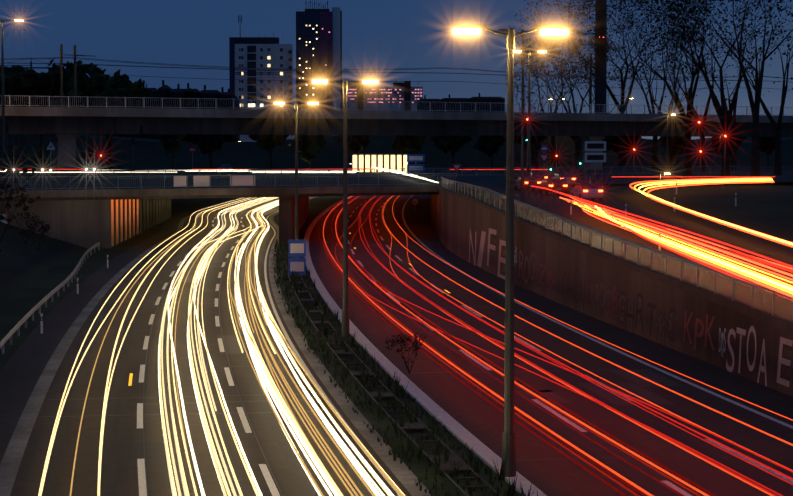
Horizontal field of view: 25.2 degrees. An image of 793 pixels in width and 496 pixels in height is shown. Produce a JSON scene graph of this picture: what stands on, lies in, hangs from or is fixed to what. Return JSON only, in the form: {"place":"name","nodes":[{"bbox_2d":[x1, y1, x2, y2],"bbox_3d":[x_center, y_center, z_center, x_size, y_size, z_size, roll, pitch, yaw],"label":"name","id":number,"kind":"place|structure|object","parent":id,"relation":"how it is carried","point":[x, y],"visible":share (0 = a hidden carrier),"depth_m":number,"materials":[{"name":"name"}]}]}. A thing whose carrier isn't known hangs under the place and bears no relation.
{"place":"outdoors","nodes":[
{"label":"outdoors","id":0,"kind":"place"},
{"bbox_2d":[0,59,57,72],"bbox_3d":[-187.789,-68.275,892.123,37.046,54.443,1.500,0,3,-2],"label":"tree","id":1,"kind":"object","parent":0,"point":[48,68],"visible":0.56,"depth_m":890.75,"materials":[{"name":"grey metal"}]},
{"bbox_2d":[0,222,87,299],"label":"embankment","id":2,"kind":"structure","parent":0,"point":[22,263],"depth_m":147.96,"materials":[{"name":"plant"}]},
{"bbox_2d":[0,174,39,218],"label":"bare shrub","id":3,"kind":"object","parent":2,"relation":"on","point":[21,201],"visible":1,"depth_m":123.87,"materials":[{"name":"brown plant"}]},
{"bbox_2d":[8,206,43,243],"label":"shrub","id":4,"kind":"object","parent":2,"relation":"on","point":[33,220],"visible":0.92,"depth_m":151.31,"materials":[{"name":"green plant"}]},
{"bbox_2d":[0,140,53,242],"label":"bare shrub","id":5,"kind":"object","parent":2,"relation":"on","point":[16,161],"visible":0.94,"depth_m":134.52,"materials":[{"name":"brown plant"}]},
{"bbox_2d":[17,221,51,251],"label":"shrub","id":6,"kind":"object","parent":2,"relation":"on","point":[44,229],"visible":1,"depth_m":147.68,"materials":[{"name":"green plant"}]},
{"bbox_2d":[50,134,78,173],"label":"viaduct pier","id":7,"kind":"structure","parent":0,"point":[64,153],"depth_m":276.45,"materials":[{"name":"grey concrete"}]},
{"bbox_2d":[0,196,430,495],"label":"road","id":8,"kind":"structure","parent":0,"point":[35,371],"depth_m":72.44,"materials":[{"name":"grey asphalt"}]},
{"bbox_2d":[159,197,278,495],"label":"light trails","id":9,"kind":"object","parent":8,"relation":"on","point":[210,422],"visible":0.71,"depth_m":69.12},
{"bbox_2d":[38,197,404,495],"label":"light trails","id":10,"kind":"object","parent":8,"relation":"on","point":[303,437],"visible":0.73,"depth_m":68.05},
{"bbox_2d":[137,197,399,495],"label":"lane markings","id":11,"kind":"object","parent":8,"relation":"on","point":[263,468],"visible":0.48,"depth_m":74.57,"materials":[{"name":"white paint"}]},
{"bbox_2d":[158,197,393,495],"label":"light trails","id":12,"kind":"object","parent":8,"relation":"on","point":[336,437],"visible":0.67,"depth_m":62.59,"materials":[{"name":"white"}]},
{"bbox_2d":[37,201,792,495],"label":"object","id":13,"kind":"structure","parent":8,"relation":"on","point":[114,455],"depth_m":71.83,"materials":[{"name":"black"}]},
{"bbox_2d":[0,185,440,200],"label":"bridge deck","id":14,"kind":"structure","parent":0,"point":[117,194],"depth_m":176.70,"materials":[{"name":"concrete"}]},
{"bbox_2d":[0,173,455,189],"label":"railing","id":15,"kind":"object","parent":14,"relation":"on","point":[235,180],"visible":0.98,"depth_m":176.53,"materials":[{"name":"grey metal"}]},
{"bbox_2d":[0,196,519,495],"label":"road shoulder","id":16,"kind":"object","parent":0,"point":[18,304],"depth_m":96.53},
{"bbox_2d":[0,242,99,353],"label":"guard rail","id":17,"kind":"object","parent":16,"relation":"on","point":[5,339],"visible":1,"depth_m":107.87,"materials":[{"name":"grey metal"}]},
{"bbox_2d":[274,101,317,257],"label":"median lamp","id":18,"kind":"object","parent":16,"relation":"on","point":[296,104],"visible":0.81,"depth_m":136.84,"materials":[{"name":"grey metal"}]},
{"bbox_2d":[288,239,305,275],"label":"road sign","id":19,"kind":"object","parent":16,"relation":"on","point":[297,249],"visible":0.85,"depth_m":133.48,"materials":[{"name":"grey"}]},
{"bbox_2d":[312,78,377,336],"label":"median lamp","id":20,"kind":"object","parent":16,"relation":"on","point":[345,322],"visible":0.98,"depth_m":91.51,"materials":[{"name":"grey metal"}]},
{"bbox_2d":[285,261,501,495],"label":"guardrail","id":21,"kind":"object","parent":16,"relation":"on","point":[446,467],"visible":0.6,"depth_m":65.64,"materials":[{"name":"grey metal"}]},
{"bbox_2d":[273,238,537,495],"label":"median grass tufts","id":22,"kind":"object","parent":16,"relation":"on","point":[364,378],"visible":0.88,"depth_m":68.98,"materials":[{"name":"green plant"}]},
{"bbox_2d":[452,24,568,479],"bbox_3d":[3.324,0.174,52.062,3.406,13.340,0.428,-1,3,-10],"label":"median lamp","id":23,"kind":"object","parent":16,"relation":"on","point":[509,432],"visible":0.98,"depth_m":51.95,"materials":[{"name":"grey metal"}]},
{"bbox_2d":[229,15,292,141],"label":"apartment building","id":24,"kind":"structure","parent":0,"point":[254,55],"depth_m":668.17,"materials":[{"name":"blue"}]},
{"bbox_2d":[296,0,341,136],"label":"skyscraper","id":25,"kind":"structure","parent":0,"point":[318,39],"depth_m":1491.96,"materials":[{"name":"grey"}]},
{"bbox_2d":[60,44,598,111],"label":"catenary masts","id":26,"kind":"object","parent":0,"point":[75,77],"visible":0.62,"depth_m":278.27},
{"bbox_2d":[342,75,422,110],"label":"building","id":27,"kind":"structure","parent":0,"point":[358,93],"depth_m":1595.10,"materials":[{"name":"grey"}]},
{"bbox_2d":[0,134,792,170],"bbox_3d":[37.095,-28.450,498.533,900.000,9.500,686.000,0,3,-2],"label":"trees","id":28,"kind":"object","parent":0,"point":[149,154],"visible":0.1,"depth_m":376.41,"materials":[{"name":"black plant"}]},
{"bbox_2d":[0,64,29,78],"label":"tree","id":29,"kind":"object","parent":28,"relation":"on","point":[17,69],"visible":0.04,"depth_m":471.73,"materials":[{"name":"green plant"}]},
{"bbox_2d":[47,59,98,83],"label":"tree","id":30,"kind":"object","parent":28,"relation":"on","point":[70,68],"visible":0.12,"depth_m":493.70,"materials":[{"name":"green plant"}]},
{"bbox_2d":[54,68,110,134],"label":"tree","id":31,"kind":"object","parent":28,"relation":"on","point":[97,77],"visible":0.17,"depth_m":473.15,"materials":[{"name":"green plant"}]},
{"bbox_2d":[122,80,158,136],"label":"tree","id":32,"kind":"object","parent":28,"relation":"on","point":[138,103],"visible":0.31,"depth_m":509.83,"materials":[{"name":"green plant"}]},
{"bbox_2d":[0,166,792,190],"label":"road","id":33,"kind":"structure","parent":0,"point":[495,178],"depth_m":243.74,"materials":[{"name":"grey asphalt"}]},
{"bbox_2d":[0,19,23,174],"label":"lamp mast","id":34,"kind":"object","parent":33,"relation":"on","point":[3,97],"visible":0.81,"depth_m":260.71,"materials":[{"name":"grey metal"}]},
{"bbox_2d":[0,72,67,164],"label":"tree","id":35,"kind":"object","parent":33,"relation":"on","point":[35,86],"visible":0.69,"depth_m":293.26,"materials":[{"name":"green plant"}]},
{"bbox_2d":[67,69,152,170],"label":"tree","id":36,"kind":"object","parent":33,"relation":"on","point":[111,89],"visible":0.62,"depth_m":326.83,"materials":[{"name":"green plant"}]},
{"bbox_2d":[154,135,185,169],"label":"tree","id":37,"kind":"object","parent":33,"relation":"on","point":[171,143],"visible":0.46,"depth_m":336.78,"materials":[{"name":"green plant"}]},
{"bbox_2d":[184,135,224,168],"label":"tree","id":38,"kind":"object","parent":33,"relation":"on","point":[209,144],"visible":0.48,"depth_m":324.43,"materials":[{"name":"green plant"}]},
{"bbox_2d":[0,163,438,182],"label":"ramp trails","id":39,"kind":"object","parent":33,"relation":"on","point":[395,171],"visible":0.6,"depth_m":250.12,"materials":[{"name":"white"}]},
{"bbox_2d":[249,135,288,169],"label":"tree","id":40,"kind":"object","parent":33,"relation":"on","point":[267,142],"visible":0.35,"depth_m":327.56,"materials":[{"name":"green plant"}]},
{"bbox_2d":[287,135,327,168],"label":"tree","id":41,"kind":"object","parent":33,"relation":"on","point":[310,147],"visible":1,"depth_m":334.82,"materials":[{"name":"green plant"}]},
{"bbox_2d":[335,135,370,153],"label":"tree","id":42,"kind":"object","parent":33,"relation":"on","point":[357,143],"visible":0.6,"depth_m":358.77,"materials":[{"name":"green plant"}]},
{"bbox_2d":[352,153,408,171],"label":"lit wall","id":43,"kind":"structure","parent":33,"relation":"on","point":[380,160],"depth_m":296.67,"materials":[{"name":"concrete"}]},
{"bbox_2d":[0,106,792,136],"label":"viaduct girder","id":44,"kind":"object","parent":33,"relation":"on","point":[89,120],"visible":0.88,"depth_m":298.81,"materials":[{"name":"grey concrete"}]},
{"bbox_2d":[0,57,790,89],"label":"catenary wires","id":45,"kind":"object","parent":44,"relation":"on","point":[283,69],"visible":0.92,"depth_m":303.81,"materials":[{"name":"black metal"}]},
{"bbox_2d":[0,95,791,115],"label":"viaduct railing","id":46,"kind":"object","parent":44,"relation":"on","point":[198,107],"visible":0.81,"depth_m":299.88,"materials":[{"name":"grey metal"}]},
{"bbox_2d":[392,135,427,163],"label":"tree","id":47,"kind":"object","parent":33,"relation":"on","point":[406,143],"visible":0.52,"depth_m":362.90,"materials":[{"name":"green plant"}]},
{"bbox_2d":[407,154,424,174],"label":"blue direction sign","id":48,"kind":"object","parent":33,"relation":"on","point":[415,158],"visible":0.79,"depth_m":260.06,"materials":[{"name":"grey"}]},
{"bbox_2d":[95,166,737,179],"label":"railing","id":49,"kind":"object","parent":33,"relation":"on","point":[216,177],"visible":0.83,"depth_m":249.50,"materials":[{"name":"grey metal"}]},
{"bbox_2d":[429,136,471,167],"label":"tree","id":50,"kind":"object","parent":33,"relation":"on","point":[453,144],"visible":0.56,"depth_m":349.81,"materials":[{"name":"green plant"}]},
{"bbox_2d":[473,136,504,166],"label":"tree","id":51,"kind":"object","parent":33,"relation":"on","point":[488,145],"visible":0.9,"depth_m":346.40,"materials":[{"name":"green plant"}]},
{"bbox_2d":[504,70,569,168],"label":"bare tree","id":52,"kind":"object","parent":33,"relation":"on","point":[536,149],"visible":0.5,"depth_m":343.53,"materials":[{"name":"brown plant"}]},
{"bbox_2d":[505,31,600,168],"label":"bare tree","id":53,"kind":"object","parent":33,"relation":"on","point":[550,108],"visible":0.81,"depth_m":335.71,"materials":[{"name":"brown plant"}]},
{"bbox_2d":[515,24,626,167],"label":"bare tree","id":54,"kind":"object","parent":33,"relation":"on","point":[577,147],"visible":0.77,"depth_m":348.16,"materials":[{"name":"brown plant"}]},
{"bbox_2d":[531,40,649,168],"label":"bare tree","id":55,"kind":"object","parent":33,"relation":"on","point":[596,65],"visible":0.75,"depth_m":340.48,"materials":[{"name":"brown plant"}]},
{"bbox_2d":[585,141,605,174],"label":"road sign","id":56,"kind":"object","parent":33,"relation":"on","point":[595,146],"visible":1,"depth_m":262.89,"materials":[{"name":"blue metal"}]},
{"bbox_2d":[509,0,709,165],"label":"bare tree","id":57,"kind":"object","parent":33,"relation":"on","point":[622,110],"visible":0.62,"depth_m":362.24,"materials":[{"name":"brown plant"}]},
{"bbox_2d":[604,136,641,154],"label":"tree","id":58,"kind":"object","parent":33,"relation":"on","point":[612,142],"visible":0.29,"depth_m":381.92,"materials":[{"name":"green plant"}]},
{"bbox_2d":[587,0,703,167],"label":"bare tree","id":59,"kind":"object","parent":33,"relation":"on","point":[655,152],"visible":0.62,"depth_m":347.91,"materials":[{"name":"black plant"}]},
{"bbox_2d":[555,0,766,175],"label":"bare tree","id":60,"kind":"object","parent":33,"relation":"on","point":[687,118],"visible":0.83,"depth_m":260.60,"materials":[{"name":"black plant"}]},
{"bbox_2d":[622,40,729,165],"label":"bare tree","id":61,"kind":"object","parent":33,"relation":"on","point":[670,161],"visible":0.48,"depth_m":365.34,"materials":[{"name":"brown plant"}]},
{"bbox_2d":[658,136,693,167],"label":"tree","id":62,"kind":"object","parent":33,"relation":"on","point":[676,145],"visible":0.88,"depth_m":358.39,"materials":[{"name":"green plant"}]},
{"bbox_2d":[643,0,763,171],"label":"bare tree","id":63,"kind":"object","parent":33,"relation":"on","point":[703,123],"visible":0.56,"depth_m":299.02,"materials":[{"name":"brown plant"}]},
{"bbox_2d":[696,120,726,182],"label":"traffic light mast","id":64,"kind":"object","parent":33,"relation":"on","point":[698,128],"visible":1,"depth_m":201.15,"materials":[{"name":"grey metal"}]},
{"bbox_2d":[634,0,792,175],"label":"bare tree","id":65,"kind":"object","parent":33,"relation":"on","point":[724,118],"visible":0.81,"depth_m":250.69,"materials":[{"name":"black plant"}]},
{"bbox_2d":[650,0,792,175],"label":"bare tree","id":66,"kind":"object","parent":33,"relation":"on","point":[755,154],"visible":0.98,"depth_m":235.77,"materials":[{"name":"black plant"}]},
{"bbox_2d":[711,137,737,154],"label":"tree","id":67,"kind":"object","parent":33,"relation":"on","point":[715,146],"visible":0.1,"depth_m":369.73,"materials":[{"name":"green plant"}]},
{"bbox_2d":[664,7,792,169],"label":"bare tree","id":68,"kind":"object","parent":33,"relation":"on","point":[732,123],"visible":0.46,"depth_m":321.10,"materials":[{"name":"brown plant"}]},
{"bbox_2d":[696,7,792,174],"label":"bare tree","id":69,"kind":"object","parent":33,"relation":"on","point":[777,162],"visible":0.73,"depth_m":261.14,"materials":[{"name":"brown plant"}]},
{"bbox_2d":[751,137,782,165],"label":"tree","id":70,"kind":"object","parent":33,"relation":"on","point":[767,145],"visible":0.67,"depth_m":403.69,"materials":[{"name":"green plant"}]},
{"bbox_2d":[0,0,792,139],"label":"sky","id":71,"kind":"structure","parent":0,"point":[378,35],"materials":[{"name":"blue"}]},
{"bbox_2d":[430,195,438,235],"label":"tunnel wall","id":72,"kind":"structure","parent":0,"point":[434,210],"depth_m":204.96,"materials":[{"name":"concrete"}]},
{"bbox_2d":[309,195,792,495],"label":"road","id":73,"kind":"structure","parent":0,"point":[419,225],"depth_m":77.25,"materials":[{"name":"grey asphalt"}]},
{"bbox_2d":[385,332,427,373],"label":"shrub","id":74,"kind":"object","parent":73,"relation":"on","point":[398,340],"visible":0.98,"depth_m":76.81,"materials":[{"name":"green plant"}]},
{"bbox_2d":[318,196,715,495],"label":"light trails","id":75,"kind":"object","parent":73,"relation":"on","point":[636,450],"visible":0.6,"depth_m":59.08,"materials":[{"name":"red"}]},
{"bbox_2d":[304,195,792,495],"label":"lane markings","id":76,"kind":"object","parent":73,"relation":"on","point":[459,431],"visible":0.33,"depth_m":71.06,"materials":[{"name":"white paint"}]},
{"bbox_2d":[323,195,792,495],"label":"light trails","id":77,"kind":"object","parent":73,"relation":"on","point":[616,443],"visible":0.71,"depth_m":64.89,"materials":[{"name":"red"}]},
{"bbox_2d":[580,136,604,169],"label":"viaduct pier","id":78,"kind":"structure","parent":0,"point":[589,165],"depth_m":327.80,"materials":[{"name":"grey concrete"}]},
{"bbox_2d":[474,185,781,293],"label":"ramp guard rail","id":79,"kind":"object","parent":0,"point":[558,216],"visible":0.31,"depth_m":102.97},
{"bbox_2d":[480,186,792,294],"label":"ramp","id":80,"kind":"structure","parent":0,"point":[767,210],"depth_m":131.97,"materials":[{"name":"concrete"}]},
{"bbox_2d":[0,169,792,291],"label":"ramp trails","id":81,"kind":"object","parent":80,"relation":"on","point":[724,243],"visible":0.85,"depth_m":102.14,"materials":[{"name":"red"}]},
{"bbox_2d":[498,29,540,195],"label":"street lamp","id":82,"kind":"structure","parent":80,"relation":"on","point":[522,186],"depth_m":150.67,"materials":[{"name":"grey metal"}]},
{"bbox_2d":[515,176,540,190],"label":"waiting car","id":83,"kind":"object","parent":80,"relation":"on","point":[530,181],"visible":0.71,"depth_m":166.20,"materials":[{"name":"grey paint"}]},
{"bbox_2d":[514,49,546,189],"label":"street lamp","id":84,"kind":"object","parent":80,"relation":"on","point":[529,52],"visible":0.9,"depth_m":172.69,"materials":[{"name":"grey metal"}]},
{"bbox_2d":[538,179,567,194],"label":"waiting car","id":85,"kind":"object","parent":80,"relation":"on","point":[559,185],"visible":0.88,"depth_m":153.25,"materials":[{"name":"red paint"}]},
{"bbox_2d":[551,173,575,186],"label":"waiting car","id":86,"kind":"object","parent":80,"relation":"on","point":[570,178],"visible":0.6,"depth_m":185.31,"materials":[{"name":"grey paint"}]},
{"bbox_2d":[571,183,603,200],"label":"waiting car","id":87,"kind":"object","parent":80,"relation":"on","point":[592,191],"visible":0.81,"depth_m":143.31,"materials":[{"name":"grey paint"}]},
{"bbox_2d":[514,182,792,185],"bbox_3d":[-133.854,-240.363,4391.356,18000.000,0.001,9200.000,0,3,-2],"label":"trail","id":88,"kind":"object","parent":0,"point":[768,184],"depth_m":463.72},
{"bbox_2d":[110,199,170,247],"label":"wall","id":89,"kind":"structure","parent":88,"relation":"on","point":[129,218],"depth_m":196.37,"materials":[{"name":"concrete"}]},
{"bbox_2d":[0,200,109,248],"bbox_3d":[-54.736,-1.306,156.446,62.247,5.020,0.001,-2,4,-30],"label":"wing wall","id":90,"kind":"structure","parent":89,"relation":"attached to","point":[84,223],"depth_m":169.96,"materials":[{"name":"concrete"}]},
{"bbox_2d":[279,197,308,242],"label":"bridge pier","id":91,"kind":"structure","parent":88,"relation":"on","point":[286,219],"depth_m":181.97,"materials":[{"name":"concrete"}]},
{"bbox_2d":[110,80,504,141],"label":"skyline houses","id":92,"kind":"structure","parent":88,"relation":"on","point":[168,94],"depth_m":517.66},
{"bbox_2d":[594,0,606,111],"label":"chimney","id":93,"kind":"object","parent":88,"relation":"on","point":[603,100],"visible":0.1,"depth_m":1096.99,"materials":[{"name":"brown brick"}]},
{"bbox_2d":[438,186,792,396],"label":"retaining wall","id":94,"kind":"structure","parent":88,"relation":"on","point":[557,255],"depth_m":96.42,"materials":[{"name":"concrete"}]},
{"bbox_2d":[477,231,485,266],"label":"graffiti letter","id":95,"kind":"object","parent":94,"relation":"attached to","point":[481,248],"visible":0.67,"depth_m":142.89,"materials":[{"name":"paint"}]},
{"bbox_2d":[487,228,496,265],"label":"graffiti letter","id":96,"kind":"object","parent":94,"relation":"attached to","point":[491,246],"visible":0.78,"depth_m":138.52,"materials":[{"name":"white paint"}]},
{"bbox_2d":[497,240,505,278],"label":"graffiti letter","id":97,"kind":"object","parent":94,"relation":"attached to","point":[500,258],"visible":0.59,"depth_m":133.20,"materials":[{"name":"white paint"}]},
{"bbox_2d":[441,177,792,321],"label":"parapet","id":98,"kind":"structure","parent":94,"relation":"on","point":[773,303],"depth_m":90.03,"materials":[{"name":"grey concrete"}]},
{"bbox_2d":[635,292,643,330],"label":"graffiti","id":99,"kind":"object","parent":94,"relation":"attached to","point":[639,311],"visible":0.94,"depth_m":92.16,"materials":[{"name":"black"}]},
{"bbox_2d":[657,310,665,345],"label":"graffiti","id":100,"kind":"object","parent":94,"relation":"attached to","point":[663,316],"visible":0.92,"depth_m":88.14,"materials":[{"name":"black"}]},
{"bbox_2d":[694,318,703,349],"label":"graffiti letter","id":101,"kind":"object","parent":94,"relation":"attached to","point":[700,321],"visible":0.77,"depth_m":82.20,"materials":[{"name":"red paint"}]},
{"bbox_2d":[704,314,714,349],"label":"graffiti letter","id":102,"kind":"object","parent":94,"relation":"attached to","point":[708,329],"visible":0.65,"depth_m":80.55,"materials":[{"name":"red paint"}]},
{"bbox_2d":[726,329,735,371],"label":"graffiti letter","id":103,"kind":"object","parent":94,"relation":"attached to","point":[731,331],"visible":0.88,"depth_m":77.31,"materials":[{"name":"white paint"}]},
{"bbox_2d":[736,327,745,372],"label":"graffiti letter","id":104,"kind":"object","parent":94,"relation":"attached to","point":[740,331],"visible":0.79,"depth_m":76.07,"materials":[{"name":"white paint"}]},
{"bbox_2d":[747,326,755,370],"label":"graffiti letter","id":105,"kind":"object","parent":94,"relation":"attached to","point":[751,329],"visible":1,"depth_m":74.62,"materials":[{"name":"white paint"}]},
{"bbox_2d":[757,339,766,385],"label":"graffiti letter","id":106,"kind":"object","parent":94,"relation":"attached to","point":[762,368],"visible":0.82,"depth_m":73.11,"materials":[{"name":"white paint"}]},
{"bbox_2d":[777,337,792,386],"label":"graffiti","id":107,"kind":"object","parent":94,"relation":"attached to","point":[781,360],"visible":0.95,"depth_m":70.82,"materials":[{"name":"white paint"}]},
{"bbox_2d":[779,344,792,385],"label":"graffiti outline","id":108,"kind":"object","parent":94,"relation":"attached to","point":[782,376],"visible":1,"depth_m":70.48,"materials":[{"name":"black"}]},
{"bbox_2d":[560,177,792,297],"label":"light trails","id":109,"kind":"object","parent":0,"point":[716,266],"visible":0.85,"depth_m":100.92,"materials":[{"name":"orange"}]},
{"bbox_2d":[575,178,792,293],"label":"light trails","id":110,"kind":"object","parent":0,"point":[738,266],"visible":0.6,"depth_m":98.39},
{"bbox_2d":[595,179,792,290],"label":"light trails","id":111,"kind":"object","parent":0,"point":[748,272],"visible":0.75,"depth_m":98.39,"materials":[{"name":"yellow"}]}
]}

